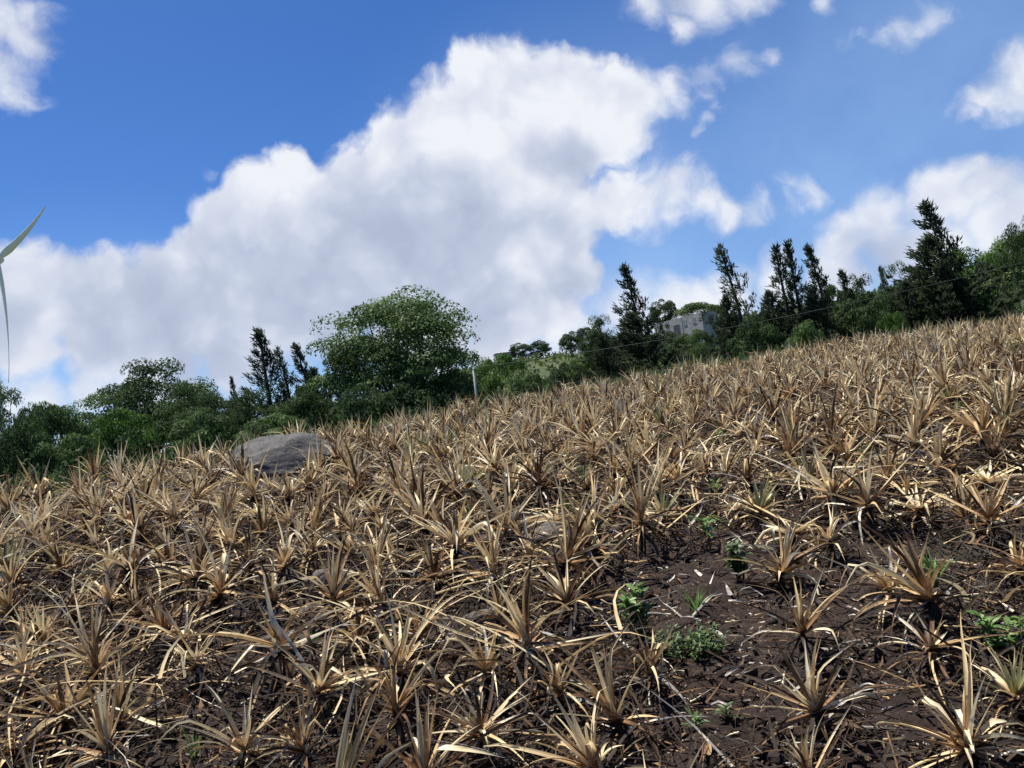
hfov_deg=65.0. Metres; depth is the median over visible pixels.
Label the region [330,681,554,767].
pineapple plant
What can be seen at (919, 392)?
pineapple plant
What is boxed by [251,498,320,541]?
pineapple plant
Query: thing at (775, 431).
pineapple plant
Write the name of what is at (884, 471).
pineapple plant
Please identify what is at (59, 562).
pineapple plant
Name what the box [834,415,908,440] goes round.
pineapple plant
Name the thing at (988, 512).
pineapple plant
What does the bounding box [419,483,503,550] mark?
pineapple plant
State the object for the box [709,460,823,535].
pineapple plant
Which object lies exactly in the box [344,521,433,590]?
pineapple plant
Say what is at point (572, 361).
broadleaf tree
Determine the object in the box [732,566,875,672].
pineapple plant
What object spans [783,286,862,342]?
casuarina tree
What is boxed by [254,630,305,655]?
rock
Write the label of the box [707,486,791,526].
pineapple plant
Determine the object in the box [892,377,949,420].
pineapple plant
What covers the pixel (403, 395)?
bushy tree
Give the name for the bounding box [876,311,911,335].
broadleaf tree
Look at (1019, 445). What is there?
pineapple plant
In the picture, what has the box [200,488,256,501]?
pineapple plant
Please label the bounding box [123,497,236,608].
pineapple plant
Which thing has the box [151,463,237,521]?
pineapple plant
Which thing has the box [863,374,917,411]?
pineapple plant
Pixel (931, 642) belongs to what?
pineapple plant
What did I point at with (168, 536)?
pineapple plant
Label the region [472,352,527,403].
broadleaf tree
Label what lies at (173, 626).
pineapple plant
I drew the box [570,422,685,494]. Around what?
pineapple plant
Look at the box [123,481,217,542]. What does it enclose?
pineapple plant
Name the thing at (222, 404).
broadleaf tree
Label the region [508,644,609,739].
pineapple plant
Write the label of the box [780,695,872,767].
pineapple plant
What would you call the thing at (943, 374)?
pineapple plant
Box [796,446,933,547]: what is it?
pineapple plant
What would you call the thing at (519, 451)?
pineapple plant
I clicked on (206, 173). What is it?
sky
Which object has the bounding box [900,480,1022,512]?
pineapple plant
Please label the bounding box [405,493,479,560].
pineapple plant
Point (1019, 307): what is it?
scrubby tree
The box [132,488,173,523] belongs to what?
pineapple plant
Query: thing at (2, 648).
pineapple plant
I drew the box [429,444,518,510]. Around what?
pineapple plant
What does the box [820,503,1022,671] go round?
pineapple plant
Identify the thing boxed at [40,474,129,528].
pineapple plant
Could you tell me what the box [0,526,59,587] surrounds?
pineapple plant
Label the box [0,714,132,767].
pineapple plant
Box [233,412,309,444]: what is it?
bushy tree
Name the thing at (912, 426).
pineapple plant
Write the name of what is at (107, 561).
pineapple plant
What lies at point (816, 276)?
casuarina tree
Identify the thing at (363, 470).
pineapple plant
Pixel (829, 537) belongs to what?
pineapple plant
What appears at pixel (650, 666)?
pineapple plant
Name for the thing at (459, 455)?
pineapple plant
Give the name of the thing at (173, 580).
pineapple plant
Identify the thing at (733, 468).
pineapple plant
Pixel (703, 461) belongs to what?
pineapple plant
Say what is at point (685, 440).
pineapple plant
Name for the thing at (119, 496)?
pineapple plant
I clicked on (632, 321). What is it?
bushy tree
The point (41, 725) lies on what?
pineapple plant
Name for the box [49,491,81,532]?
pineapple plant
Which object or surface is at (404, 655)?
pineapple plant
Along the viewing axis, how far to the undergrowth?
25.44 m
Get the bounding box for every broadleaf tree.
[0,380,52,487]
[52,392,136,462]
[77,407,168,475]
[85,357,218,453]
[158,380,224,449]
[182,389,254,439]
[217,388,287,445]
[303,284,483,422]
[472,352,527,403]
[567,356,607,384]
[576,313,618,368]
[676,329,716,365]
[820,283,841,330]
[838,272,878,329]
[876,260,927,315]
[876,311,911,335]
[930,240,1023,303]
[982,235,1023,313]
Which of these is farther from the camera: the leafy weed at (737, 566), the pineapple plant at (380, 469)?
the pineapple plant at (380, 469)
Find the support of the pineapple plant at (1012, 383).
on the ground at (780, 714)
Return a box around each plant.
[0,464,56,519]
[0,478,31,526]
[0,481,79,541]
[0,491,75,549]
[0,500,14,540]
[0,502,66,576]
[0,507,101,617]
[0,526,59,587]
[0,554,53,630]
[0,580,61,658]
[0,588,33,687]
[0,595,114,696]
[0,626,112,717]
[0,658,123,767]
[0,680,147,767]
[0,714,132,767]
[2,486,86,566]
[2,647,196,759]
[3,504,30,525]
[3,582,161,729]
[5,583,100,672]
[6,497,34,531]
[7,521,113,592]
[10,564,116,636]
[15,496,86,571]
[15,646,188,767]
[17,591,152,691]
[25,476,120,521]
[26,496,122,553]
[34,493,86,522]
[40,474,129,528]
[43,514,187,609]
[46,562,176,639]
[48,515,128,570]
[48,536,154,596]
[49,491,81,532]
[52,474,142,539]
[68,470,150,520]
[70,566,170,652]
[72,487,159,549]
[81,486,214,574]
[97,460,186,523]
[100,489,159,535]
[102,468,146,509]
[106,604,255,683]
[109,581,219,664]
[114,520,206,596]
[117,518,205,573]
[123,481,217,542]
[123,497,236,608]
[126,489,212,546]
[130,480,207,538]
[132,482,171,507]
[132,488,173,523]
[141,624,249,703]
[144,551,254,610]
[148,514,271,635]
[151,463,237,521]
[151,477,189,510]
[152,685,315,767]
[153,464,226,500]
[159,481,299,541]
[162,504,294,572]
[163,479,274,536]
[166,567,373,724]
[174,494,250,561]
[176,477,222,498]
[181,490,247,515]
[182,487,216,534]
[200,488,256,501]
[203,521,295,590]
[207,441,285,511]
[209,469,264,521]
[211,548,333,647]
[211,663,475,767]
[216,482,292,547]
[230,501,284,526]
[231,692,367,767]
[232,498,335,567]
[234,605,391,738]
[235,505,335,603]
[248,461,298,506]
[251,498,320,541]
[253,532,425,630]
[255,487,294,528]
[260,485,375,551]
[261,467,319,511]
[270,488,340,526]
[271,521,362,585]
[275,454,341,500]
[277,445,339,507]
[284,471,342,509]
[290,506,412,590]
[291,458,340,492]
[293,476,343,514]
[300,530,431,638]
[304,474,390,533]
[304,505,374,547]
[309,494,369,537]
[311,592,444,672]
[314,439,411,503]
[315,613,484,766]
[316,459,389,506]
[317,502,431,605]
[321,434,385,497]
[327,590,477,734]
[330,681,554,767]
[331,455,374,486]
[340,481,411,536]
[343,467,425,498]
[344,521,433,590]
[352,527,491,605]
[354,502,439,551]
[354,522,415,562]
[357,440,443,511]
[362,460,472,539]
[363,456,401,486]
[363,466,491,564]
[365,446,426,503]
[365,451,484,533]
[365,496,522,587]
[372,590,477,667]
[382,417,445,480]
[385,451,465,509]
[388,460,454,514]
[391,446,436,499]
[404,433,461,485]
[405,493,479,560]
[406,494,541,612]
[410,431,491,488]
[413,462,558,568]
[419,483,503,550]
[421,454,500,521]
[425,608,548,722]
[426,663,570,767]
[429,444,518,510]
[430,447,479,495]
[433,552,552,653]
[441,442,500,472]
[452,432,545,481]
[453,464,520,526]
[455,456,625,609]
[458,438,547,486]
[458,545,635,709]
[466,440,559,505]
[470,459,524,491]
[472,434,582,512]
[475,449,570,499]
[479,507,567,579]
[483,687,673,767]
[493,540,641,649]
[501,430,543,462]
[505,433,560,484]
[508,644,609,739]
[512,497,585,536]
[520,491,646,580]
[522,456,593,504]
[525,430,577,472]
[530,472,637,552]
[535,434,599,464]
[541,623,679,767]
[545,450,629,505]
[545,453,593,488]
[556,425,587,467]
[557,431,614,477]
[560,427,616,460]
[563,431,648,488]
[566,476,649,530]
[570,407,633,464]
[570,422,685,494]
[573,461,647,510]
[574,456,634,518]
[583,424,650,467]
[584,614,698,714]
[600,440,712,565]
[601,427,647,473]
[612,414,665,457]
[612,479,712,545]
[614,418,676,475]
[614,446,737,509]
[621,442,730,525]
[625,423,698,463]
[634,449,703,503]
[642,424,724,484]
[642,733,709,767]
[665,425,715,455]
[668,399,725,450]
[668,437,764,492]
[669,431,706,466]
[685,437,745,475]
[690,429,755,462]
[703,440,770,494]
[703,512,859,598]
[706,438,802,508]
[707,400,778,450]
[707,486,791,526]
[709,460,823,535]
[710,401,780,451]
[713,442,758,479]
[718,458,814,497]
[724,414,782,471]
[731,627,933,763]
[732,511,845,555]
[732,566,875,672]
[738,386,863,473]
[742,405,821,456]
[745,406,833,476]
[748,419,795,452]
[749,430,926,530]
[754,408,781,435]
[755,438,864,513]
[761,389,828,446]
[774,377,868,453]
[774,422,897,489]
[775,454,887,511]
[779,383,840,433]
[779,497,885,569]
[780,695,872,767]
[782,422,861,448]
[795,442,885,475]
[796,413,824,433]
[796,414,864,460]
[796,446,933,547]
[800,425,853,456]
[804,391,860,435]
[809,539,958,635]
[812,398,866,442]
[816,614,1023,767]
[820,379,909,429]
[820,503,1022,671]
[829,386,914,446]
[834,397,910,457]
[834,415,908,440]
[840,417,928,475]
[849,432,939,497]
[849,453,1023,637]
[853,371,979,455]
[853,390,929,433]
[853,457,956,513]
[855,610,1017,704]
[858,368,902,419]
[858,376,977,473]
[859,375,997,431]
[860,416,997,491]
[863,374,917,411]
[870,372,915,422]
[874,474,977,546]
[875,416,1002,462]
[884,460,1023,503]
[888,378,949,418]
[889,336,992,410]
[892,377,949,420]
[899,398,944,439]
[900,462,1023,542]
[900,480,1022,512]
[911,383,1023,473]
[917,471,1023,563]
[919,400,990,442]
[924,375,982,410]
[930,376,1022,428]
[943,639,1023,738]
[945,359,1023,463]
[945,520,1023,607]
[946,365,1023,434]
[947,392,1018,424]
[949,377,985,409]
[949,534,1023,591]
[954,381,1003,408]
[955,393,1022,475]
[958,353,1016,400]
[962,363,1023,403]
[966,363,1023,408]
[991,405,1023,488]
[992,435,1023,465]
[1012,372,1023,387]
[1013,380,1023,417]
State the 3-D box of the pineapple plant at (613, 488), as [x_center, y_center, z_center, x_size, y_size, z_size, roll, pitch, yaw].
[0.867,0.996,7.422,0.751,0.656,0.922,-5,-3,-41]
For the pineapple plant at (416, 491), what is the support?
on the ground at (780, 714)
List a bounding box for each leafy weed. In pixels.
[616,582,654,641]
[712,427,728,443]
[721,539,753,581]
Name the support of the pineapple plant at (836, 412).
on the ground at (780, 714)
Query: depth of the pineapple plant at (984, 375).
11.39 m
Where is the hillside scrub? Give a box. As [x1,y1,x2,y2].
[375,252,1021,424]
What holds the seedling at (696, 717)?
on the ground at (780, 714)
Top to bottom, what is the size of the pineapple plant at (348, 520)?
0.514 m
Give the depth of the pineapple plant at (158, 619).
5.05 m
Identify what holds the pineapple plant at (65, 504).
on the ground at (780, 714)
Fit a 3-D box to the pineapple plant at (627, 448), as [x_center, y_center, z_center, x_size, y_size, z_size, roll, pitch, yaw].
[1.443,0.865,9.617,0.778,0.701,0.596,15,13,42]
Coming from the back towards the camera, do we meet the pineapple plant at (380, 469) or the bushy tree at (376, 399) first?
the bushy tree at (376, 399)
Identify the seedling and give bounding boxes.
[680,707,709,730]
[686,515,722,548]
[703,477,723,498]
[714,701,742,719]
[853,444,869,462]
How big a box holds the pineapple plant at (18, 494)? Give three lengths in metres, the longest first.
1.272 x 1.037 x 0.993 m
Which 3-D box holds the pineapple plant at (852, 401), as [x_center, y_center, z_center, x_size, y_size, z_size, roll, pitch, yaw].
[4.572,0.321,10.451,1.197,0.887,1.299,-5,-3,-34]
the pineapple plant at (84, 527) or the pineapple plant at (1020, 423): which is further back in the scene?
the pineapple plant at (84, 527)
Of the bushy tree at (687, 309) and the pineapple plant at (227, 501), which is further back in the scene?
the bushy tree at (687, 309)
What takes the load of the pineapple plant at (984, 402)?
on the ground at (780, 714)
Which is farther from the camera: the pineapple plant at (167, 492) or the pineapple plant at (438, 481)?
the pineapple plant at (167, 492)
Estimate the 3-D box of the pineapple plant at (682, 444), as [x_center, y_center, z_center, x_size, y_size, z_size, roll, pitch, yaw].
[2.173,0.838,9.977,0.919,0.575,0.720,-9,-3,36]
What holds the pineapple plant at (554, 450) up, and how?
on the ground at (780, 714)
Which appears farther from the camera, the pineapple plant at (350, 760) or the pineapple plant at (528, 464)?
the pineapple plant at (528, 464)
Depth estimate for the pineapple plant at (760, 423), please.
11.15 m
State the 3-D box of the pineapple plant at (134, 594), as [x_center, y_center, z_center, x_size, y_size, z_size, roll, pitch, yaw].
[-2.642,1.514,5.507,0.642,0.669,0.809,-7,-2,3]
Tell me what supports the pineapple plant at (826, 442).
on the ground at (780, 714)
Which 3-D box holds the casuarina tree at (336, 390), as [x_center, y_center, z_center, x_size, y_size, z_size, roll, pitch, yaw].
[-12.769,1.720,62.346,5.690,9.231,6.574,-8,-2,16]
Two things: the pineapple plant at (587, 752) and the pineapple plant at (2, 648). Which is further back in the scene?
the pineapple plant at (2, 648)
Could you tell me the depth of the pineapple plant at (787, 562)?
4.83 m
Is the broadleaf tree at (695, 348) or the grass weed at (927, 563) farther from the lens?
the broadleaf tree at (695, 348)
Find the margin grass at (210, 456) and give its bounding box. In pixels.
[0,312,1023,508]
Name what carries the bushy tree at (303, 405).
on the ground at (780, 714)
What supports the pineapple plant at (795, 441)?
on the ground at (780, 714)
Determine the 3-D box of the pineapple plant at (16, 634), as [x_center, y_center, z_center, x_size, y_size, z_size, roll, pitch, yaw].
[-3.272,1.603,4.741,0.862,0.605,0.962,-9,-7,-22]
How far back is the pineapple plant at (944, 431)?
7.98 m
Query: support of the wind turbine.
on the ground at (780, 714)
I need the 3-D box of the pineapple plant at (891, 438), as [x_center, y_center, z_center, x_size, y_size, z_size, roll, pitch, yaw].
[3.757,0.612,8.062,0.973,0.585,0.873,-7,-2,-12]
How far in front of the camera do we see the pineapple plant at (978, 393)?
10.46 m
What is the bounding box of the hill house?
[493,351,511,361]
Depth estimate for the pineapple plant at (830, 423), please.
9.43 m
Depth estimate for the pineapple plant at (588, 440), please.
11.39 m
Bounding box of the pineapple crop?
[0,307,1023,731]
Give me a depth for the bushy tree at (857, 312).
79.43 m
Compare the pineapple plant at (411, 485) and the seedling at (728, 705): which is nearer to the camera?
the seedling at (728, 705)
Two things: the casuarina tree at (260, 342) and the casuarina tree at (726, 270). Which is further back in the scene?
the casuarina tree at (726, 270)
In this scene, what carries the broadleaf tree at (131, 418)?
on the ground at (780, 714)
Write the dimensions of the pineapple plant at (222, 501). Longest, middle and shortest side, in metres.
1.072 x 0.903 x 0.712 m
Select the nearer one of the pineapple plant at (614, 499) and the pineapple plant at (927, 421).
the pineapple plant at (614, 499)
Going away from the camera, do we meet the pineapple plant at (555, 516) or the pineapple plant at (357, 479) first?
the pineapple plant at (555, 516)
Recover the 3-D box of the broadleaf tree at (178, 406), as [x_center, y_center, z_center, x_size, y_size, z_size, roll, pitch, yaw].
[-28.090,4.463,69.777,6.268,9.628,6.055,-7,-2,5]
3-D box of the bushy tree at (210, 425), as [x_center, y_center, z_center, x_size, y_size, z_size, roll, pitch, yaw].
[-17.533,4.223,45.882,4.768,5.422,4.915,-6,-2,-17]
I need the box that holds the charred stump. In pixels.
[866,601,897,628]
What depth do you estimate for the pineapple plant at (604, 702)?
3.04 m
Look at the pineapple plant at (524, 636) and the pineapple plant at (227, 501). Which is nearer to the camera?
the pineapple plant at (524, 636)
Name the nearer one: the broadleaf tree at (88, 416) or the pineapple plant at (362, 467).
the pineapple plant at (362, 467)
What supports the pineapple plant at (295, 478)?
on the ground at (780, 714)
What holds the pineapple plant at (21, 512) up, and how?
on the ground at (780, 714)
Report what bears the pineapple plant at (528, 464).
on the ground at (780, 714)
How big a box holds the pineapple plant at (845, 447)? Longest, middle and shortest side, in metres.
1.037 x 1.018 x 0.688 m
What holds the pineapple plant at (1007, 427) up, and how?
on the ground at (780, 714)
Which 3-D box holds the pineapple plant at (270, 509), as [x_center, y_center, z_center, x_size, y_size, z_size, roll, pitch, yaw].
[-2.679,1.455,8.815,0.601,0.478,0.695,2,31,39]
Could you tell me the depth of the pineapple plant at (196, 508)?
8.99 m
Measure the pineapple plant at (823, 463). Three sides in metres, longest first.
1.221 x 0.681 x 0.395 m
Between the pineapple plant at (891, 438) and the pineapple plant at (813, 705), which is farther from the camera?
the pineapple plant at (891, 438)
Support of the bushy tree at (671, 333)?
on the ground at (780, 714)
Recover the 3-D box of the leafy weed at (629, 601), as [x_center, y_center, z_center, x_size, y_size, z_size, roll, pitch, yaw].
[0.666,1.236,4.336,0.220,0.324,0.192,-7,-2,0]
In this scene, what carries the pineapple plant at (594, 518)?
on the ground at (780, 714)
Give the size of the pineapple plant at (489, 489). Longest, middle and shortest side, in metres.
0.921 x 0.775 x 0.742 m
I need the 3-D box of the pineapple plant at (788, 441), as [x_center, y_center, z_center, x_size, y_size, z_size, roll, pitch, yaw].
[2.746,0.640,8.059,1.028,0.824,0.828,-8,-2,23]
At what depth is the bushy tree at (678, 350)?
77.48 m
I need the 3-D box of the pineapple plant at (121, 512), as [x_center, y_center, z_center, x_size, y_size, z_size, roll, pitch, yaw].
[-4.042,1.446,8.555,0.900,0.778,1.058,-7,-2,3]
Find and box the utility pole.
[473,368,477,397]
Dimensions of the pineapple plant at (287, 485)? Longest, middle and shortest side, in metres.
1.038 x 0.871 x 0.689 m
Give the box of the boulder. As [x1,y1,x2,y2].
[231,432,359,478]
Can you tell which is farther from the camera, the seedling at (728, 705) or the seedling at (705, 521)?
the seedling at (705, 521)
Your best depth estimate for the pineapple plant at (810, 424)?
10.66 m
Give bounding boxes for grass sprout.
[173,727,205,764]
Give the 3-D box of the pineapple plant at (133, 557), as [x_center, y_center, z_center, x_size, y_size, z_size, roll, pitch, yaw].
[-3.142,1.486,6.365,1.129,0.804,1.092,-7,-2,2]
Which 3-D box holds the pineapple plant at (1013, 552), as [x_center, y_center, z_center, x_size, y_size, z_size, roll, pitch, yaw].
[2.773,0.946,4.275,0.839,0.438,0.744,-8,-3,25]
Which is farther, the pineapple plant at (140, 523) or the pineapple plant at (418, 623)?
the pineapple plant at (140, 523)
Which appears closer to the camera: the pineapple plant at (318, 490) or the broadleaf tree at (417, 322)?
the pineapple plant at (318, 490)
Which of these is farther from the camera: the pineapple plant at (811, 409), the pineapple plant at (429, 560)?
the pineapple plant at (811, 409)
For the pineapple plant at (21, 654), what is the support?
on the ground at (780, 714)
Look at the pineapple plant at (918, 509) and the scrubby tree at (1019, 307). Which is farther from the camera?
the scrubby tree at (1019, 307)
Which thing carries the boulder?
on the ground at (780, 714)
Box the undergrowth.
[0,319,960,493]
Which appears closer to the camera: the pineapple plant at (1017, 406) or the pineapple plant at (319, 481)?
the pineapple plant at (1017, 406)
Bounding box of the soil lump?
[859,586,882,598]
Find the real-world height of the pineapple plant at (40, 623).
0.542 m
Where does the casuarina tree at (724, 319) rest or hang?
on the ground at (780, 714)
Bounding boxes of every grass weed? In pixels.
[680,587,710,611]
[901,543,964,588]
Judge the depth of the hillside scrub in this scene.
176.50 m
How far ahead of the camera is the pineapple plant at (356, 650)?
4.55 m
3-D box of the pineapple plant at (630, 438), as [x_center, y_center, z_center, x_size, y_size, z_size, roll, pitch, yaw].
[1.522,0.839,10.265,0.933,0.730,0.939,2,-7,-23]
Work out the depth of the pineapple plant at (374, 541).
6.93 m
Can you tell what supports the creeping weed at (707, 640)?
on the ground at (780, 714)
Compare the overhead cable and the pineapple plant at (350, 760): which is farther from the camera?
the overhead cable
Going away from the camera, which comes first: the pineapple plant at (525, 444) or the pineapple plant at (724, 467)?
the pineapple plant at (724, 467)
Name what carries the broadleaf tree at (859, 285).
on the ground at (780, 714)
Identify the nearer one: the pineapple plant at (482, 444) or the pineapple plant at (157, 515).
the pineapple plant at (157, 515)
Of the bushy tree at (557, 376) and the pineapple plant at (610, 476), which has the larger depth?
the bushy tree at (557, 376)
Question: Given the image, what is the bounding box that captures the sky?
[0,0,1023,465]
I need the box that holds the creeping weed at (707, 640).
[648,620,730,662]
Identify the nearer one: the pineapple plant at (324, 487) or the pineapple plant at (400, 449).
the pineapple plant at (324, 487)
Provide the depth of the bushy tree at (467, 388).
51.54 m
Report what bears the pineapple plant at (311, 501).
on the ground at (780, 714)
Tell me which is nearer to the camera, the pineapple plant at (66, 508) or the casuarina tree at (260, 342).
the pineapple plant at (66, 508)
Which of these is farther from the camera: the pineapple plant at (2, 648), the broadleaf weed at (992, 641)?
the pineapple plant at (2, 648)
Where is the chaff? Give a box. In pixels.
[0,406,1023,767]
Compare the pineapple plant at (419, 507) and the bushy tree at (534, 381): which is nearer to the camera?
the pineapple plant at (419, 507)
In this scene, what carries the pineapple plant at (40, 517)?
on the ground at (780, 714)
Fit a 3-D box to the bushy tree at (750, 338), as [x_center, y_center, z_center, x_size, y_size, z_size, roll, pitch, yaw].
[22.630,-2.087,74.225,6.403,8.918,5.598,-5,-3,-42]
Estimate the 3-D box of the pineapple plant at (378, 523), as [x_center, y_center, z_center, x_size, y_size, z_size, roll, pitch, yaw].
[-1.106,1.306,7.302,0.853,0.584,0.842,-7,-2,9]
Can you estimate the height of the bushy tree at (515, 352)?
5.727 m
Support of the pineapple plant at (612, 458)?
on the ground at (780, 714)
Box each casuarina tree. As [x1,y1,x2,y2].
[228,375,237,399]
[234,327,291,419]
[257,345,296,406]
[281,342,333,405]
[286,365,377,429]
[326,352,373,425]
[609,261,678,378]
[698,242,764,355]
[701,293,761,364]
[745,289,810,349]
[766,238,825,346]
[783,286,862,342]
[798,241,855,336]
[836,268,873,333]
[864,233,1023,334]
[877,264,888,311]
[903,198,1010,324]
[920,276,1022,326]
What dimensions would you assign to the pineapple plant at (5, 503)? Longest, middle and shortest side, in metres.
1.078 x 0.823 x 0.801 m
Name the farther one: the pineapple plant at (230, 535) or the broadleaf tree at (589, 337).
the broadleaf tree at (589, 337)
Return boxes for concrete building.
[654,311,719,351]
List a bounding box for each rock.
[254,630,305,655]
[309,568,359,603]
[461,609,504,625]
[528,521,567,547]
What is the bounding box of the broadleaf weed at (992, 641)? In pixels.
[967,610,1023,663]
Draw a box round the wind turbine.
[0,205,45,456]
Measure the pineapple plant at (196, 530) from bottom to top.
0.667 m
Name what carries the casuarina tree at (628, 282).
on the ground at (780, 714)
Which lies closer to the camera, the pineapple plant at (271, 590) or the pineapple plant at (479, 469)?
the pineapple plant at (271, 590)
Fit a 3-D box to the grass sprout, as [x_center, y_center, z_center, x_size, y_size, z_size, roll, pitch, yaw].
[-1.386,1.571,3.493,0.158,0.158,0.146,-7,-2,0]
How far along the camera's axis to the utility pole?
45.99 m
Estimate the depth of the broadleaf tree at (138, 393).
85.87 m
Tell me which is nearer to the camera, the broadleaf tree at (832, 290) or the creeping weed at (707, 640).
the creeping weed at (707, 640)
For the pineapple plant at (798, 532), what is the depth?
5.62 m
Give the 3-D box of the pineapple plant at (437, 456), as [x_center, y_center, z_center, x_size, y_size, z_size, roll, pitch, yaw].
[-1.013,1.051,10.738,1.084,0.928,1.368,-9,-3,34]
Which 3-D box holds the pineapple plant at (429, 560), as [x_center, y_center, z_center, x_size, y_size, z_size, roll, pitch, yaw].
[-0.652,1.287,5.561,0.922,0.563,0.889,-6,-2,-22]
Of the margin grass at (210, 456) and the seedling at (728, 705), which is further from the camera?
the margin grass at (210, 456)
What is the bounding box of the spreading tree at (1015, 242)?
[996,215,1023,289]
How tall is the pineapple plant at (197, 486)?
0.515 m
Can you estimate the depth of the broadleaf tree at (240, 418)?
53.34 m
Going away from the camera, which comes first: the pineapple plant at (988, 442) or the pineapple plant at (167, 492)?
the pineapple plant at (988, 442)
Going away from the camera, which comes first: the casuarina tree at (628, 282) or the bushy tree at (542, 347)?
the casuarina tree at (628, 282)
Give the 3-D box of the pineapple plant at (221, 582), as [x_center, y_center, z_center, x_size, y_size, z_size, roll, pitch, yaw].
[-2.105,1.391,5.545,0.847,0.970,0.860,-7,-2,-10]
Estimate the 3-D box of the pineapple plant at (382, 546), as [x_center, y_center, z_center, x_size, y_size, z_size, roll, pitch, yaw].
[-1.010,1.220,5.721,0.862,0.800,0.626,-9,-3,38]
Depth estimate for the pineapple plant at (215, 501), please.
10.22 m
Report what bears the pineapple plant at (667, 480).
on the ground at (780, 714)
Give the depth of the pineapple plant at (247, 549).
6.59 m
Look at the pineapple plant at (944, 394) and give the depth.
10.83 m
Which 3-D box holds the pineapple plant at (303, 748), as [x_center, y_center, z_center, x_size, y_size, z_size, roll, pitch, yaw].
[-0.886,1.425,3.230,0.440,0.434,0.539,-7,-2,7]
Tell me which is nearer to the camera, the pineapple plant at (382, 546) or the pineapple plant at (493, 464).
the pineapple plant at (382, 546)
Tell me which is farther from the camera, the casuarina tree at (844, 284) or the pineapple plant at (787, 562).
the casuarina tree at (844, 284)
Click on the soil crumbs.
(778, 759)
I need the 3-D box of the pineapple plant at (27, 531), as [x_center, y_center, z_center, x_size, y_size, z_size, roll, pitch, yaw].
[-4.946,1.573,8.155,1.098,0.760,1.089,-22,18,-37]
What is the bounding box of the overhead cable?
[473,262,1023,367]
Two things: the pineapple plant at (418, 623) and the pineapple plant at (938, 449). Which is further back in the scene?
the pineapple plant at (938, 449)
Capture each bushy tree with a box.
[0,415,67,496]
[10,401,98,475]
[11,432,108,489]
[127,408,198,463]
[165,411,239,460]
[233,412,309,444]
[280,385,339,433]
[324,382,408,437]
[372,376,451,421]
[421,367,481,410]
[496,372,553,399]
[509,343,534,358]
[526,340,551,357]
[544,362,591,392]
[558,331,585,351]
[575,310,715,382]
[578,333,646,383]
[648,298,680,323]
[650,330,676,357]
[661,348,692,365]
[665,332,701,361]
[673,301,722,318]
[690,329,716,356]
[723,313,785,362]
[783,319,831,349]
[828,290,898,339]
[848,280,973,342]
[961,292,1017,324]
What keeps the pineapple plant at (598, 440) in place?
on the ground at (780, 714)
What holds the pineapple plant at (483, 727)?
on the ground at (780, 714)
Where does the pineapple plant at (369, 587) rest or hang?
on the ground at (780, 714)
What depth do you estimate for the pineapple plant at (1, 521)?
9.58 m
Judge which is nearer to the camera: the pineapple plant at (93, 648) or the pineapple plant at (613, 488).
the pineapple plant at (93, 648)
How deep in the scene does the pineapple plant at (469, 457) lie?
11.12 m
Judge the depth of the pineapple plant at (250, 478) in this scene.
9.83 m
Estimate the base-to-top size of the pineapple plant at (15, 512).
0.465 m
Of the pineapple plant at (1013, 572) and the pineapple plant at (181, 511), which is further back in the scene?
the pineapple plant at (181, 511)
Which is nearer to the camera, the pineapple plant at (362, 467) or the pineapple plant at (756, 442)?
the pineapple plant at (756, 442)
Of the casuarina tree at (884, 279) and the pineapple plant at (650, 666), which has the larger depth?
the casuarina tree at (884, 279)
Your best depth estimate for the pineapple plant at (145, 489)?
9.97 m
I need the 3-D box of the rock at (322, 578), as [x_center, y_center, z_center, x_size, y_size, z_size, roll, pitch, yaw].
[-1.316,1.536,5.942,0.375,0.371,0.304,-6,-2,-23]
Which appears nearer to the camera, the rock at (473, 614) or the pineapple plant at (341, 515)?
the rock at (473, 614)
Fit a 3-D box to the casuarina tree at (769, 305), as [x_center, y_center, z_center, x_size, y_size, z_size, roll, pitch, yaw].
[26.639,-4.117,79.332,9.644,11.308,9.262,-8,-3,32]
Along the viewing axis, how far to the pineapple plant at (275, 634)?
4.11 m
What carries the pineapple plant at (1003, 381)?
on the ground at (780, 714)
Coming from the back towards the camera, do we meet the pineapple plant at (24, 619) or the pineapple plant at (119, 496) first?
the pineapple plant at (119, 496)
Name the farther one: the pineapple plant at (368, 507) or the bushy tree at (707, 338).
the bushy tree at (707, 338)
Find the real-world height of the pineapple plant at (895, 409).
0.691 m
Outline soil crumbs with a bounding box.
[0,397,1023,767]
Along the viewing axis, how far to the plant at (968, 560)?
4.57 m
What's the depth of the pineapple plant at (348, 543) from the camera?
6.33 m
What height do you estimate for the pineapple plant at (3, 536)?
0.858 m
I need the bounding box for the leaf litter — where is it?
[0,333,1023,767]
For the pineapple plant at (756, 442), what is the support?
on the ground at (780, 714)
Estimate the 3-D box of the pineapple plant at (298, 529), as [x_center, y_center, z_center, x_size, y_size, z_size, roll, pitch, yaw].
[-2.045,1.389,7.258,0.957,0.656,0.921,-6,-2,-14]
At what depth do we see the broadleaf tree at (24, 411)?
46.54 m
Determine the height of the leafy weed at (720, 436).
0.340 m
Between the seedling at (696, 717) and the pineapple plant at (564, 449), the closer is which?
the seedling at (696, 717)
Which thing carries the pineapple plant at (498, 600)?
on the ground at (780, 714)
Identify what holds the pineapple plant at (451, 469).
on the ground at (780, 714)
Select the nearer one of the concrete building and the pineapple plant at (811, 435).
the pineapple plant at (811, 435)
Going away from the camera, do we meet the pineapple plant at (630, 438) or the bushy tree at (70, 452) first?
the pineapple plant at (630, 438)
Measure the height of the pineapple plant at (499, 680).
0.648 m
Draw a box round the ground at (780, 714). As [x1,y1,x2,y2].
[0,266,1023,767]
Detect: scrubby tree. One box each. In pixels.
[973,267,1023,310]
[1006,280,1023,312]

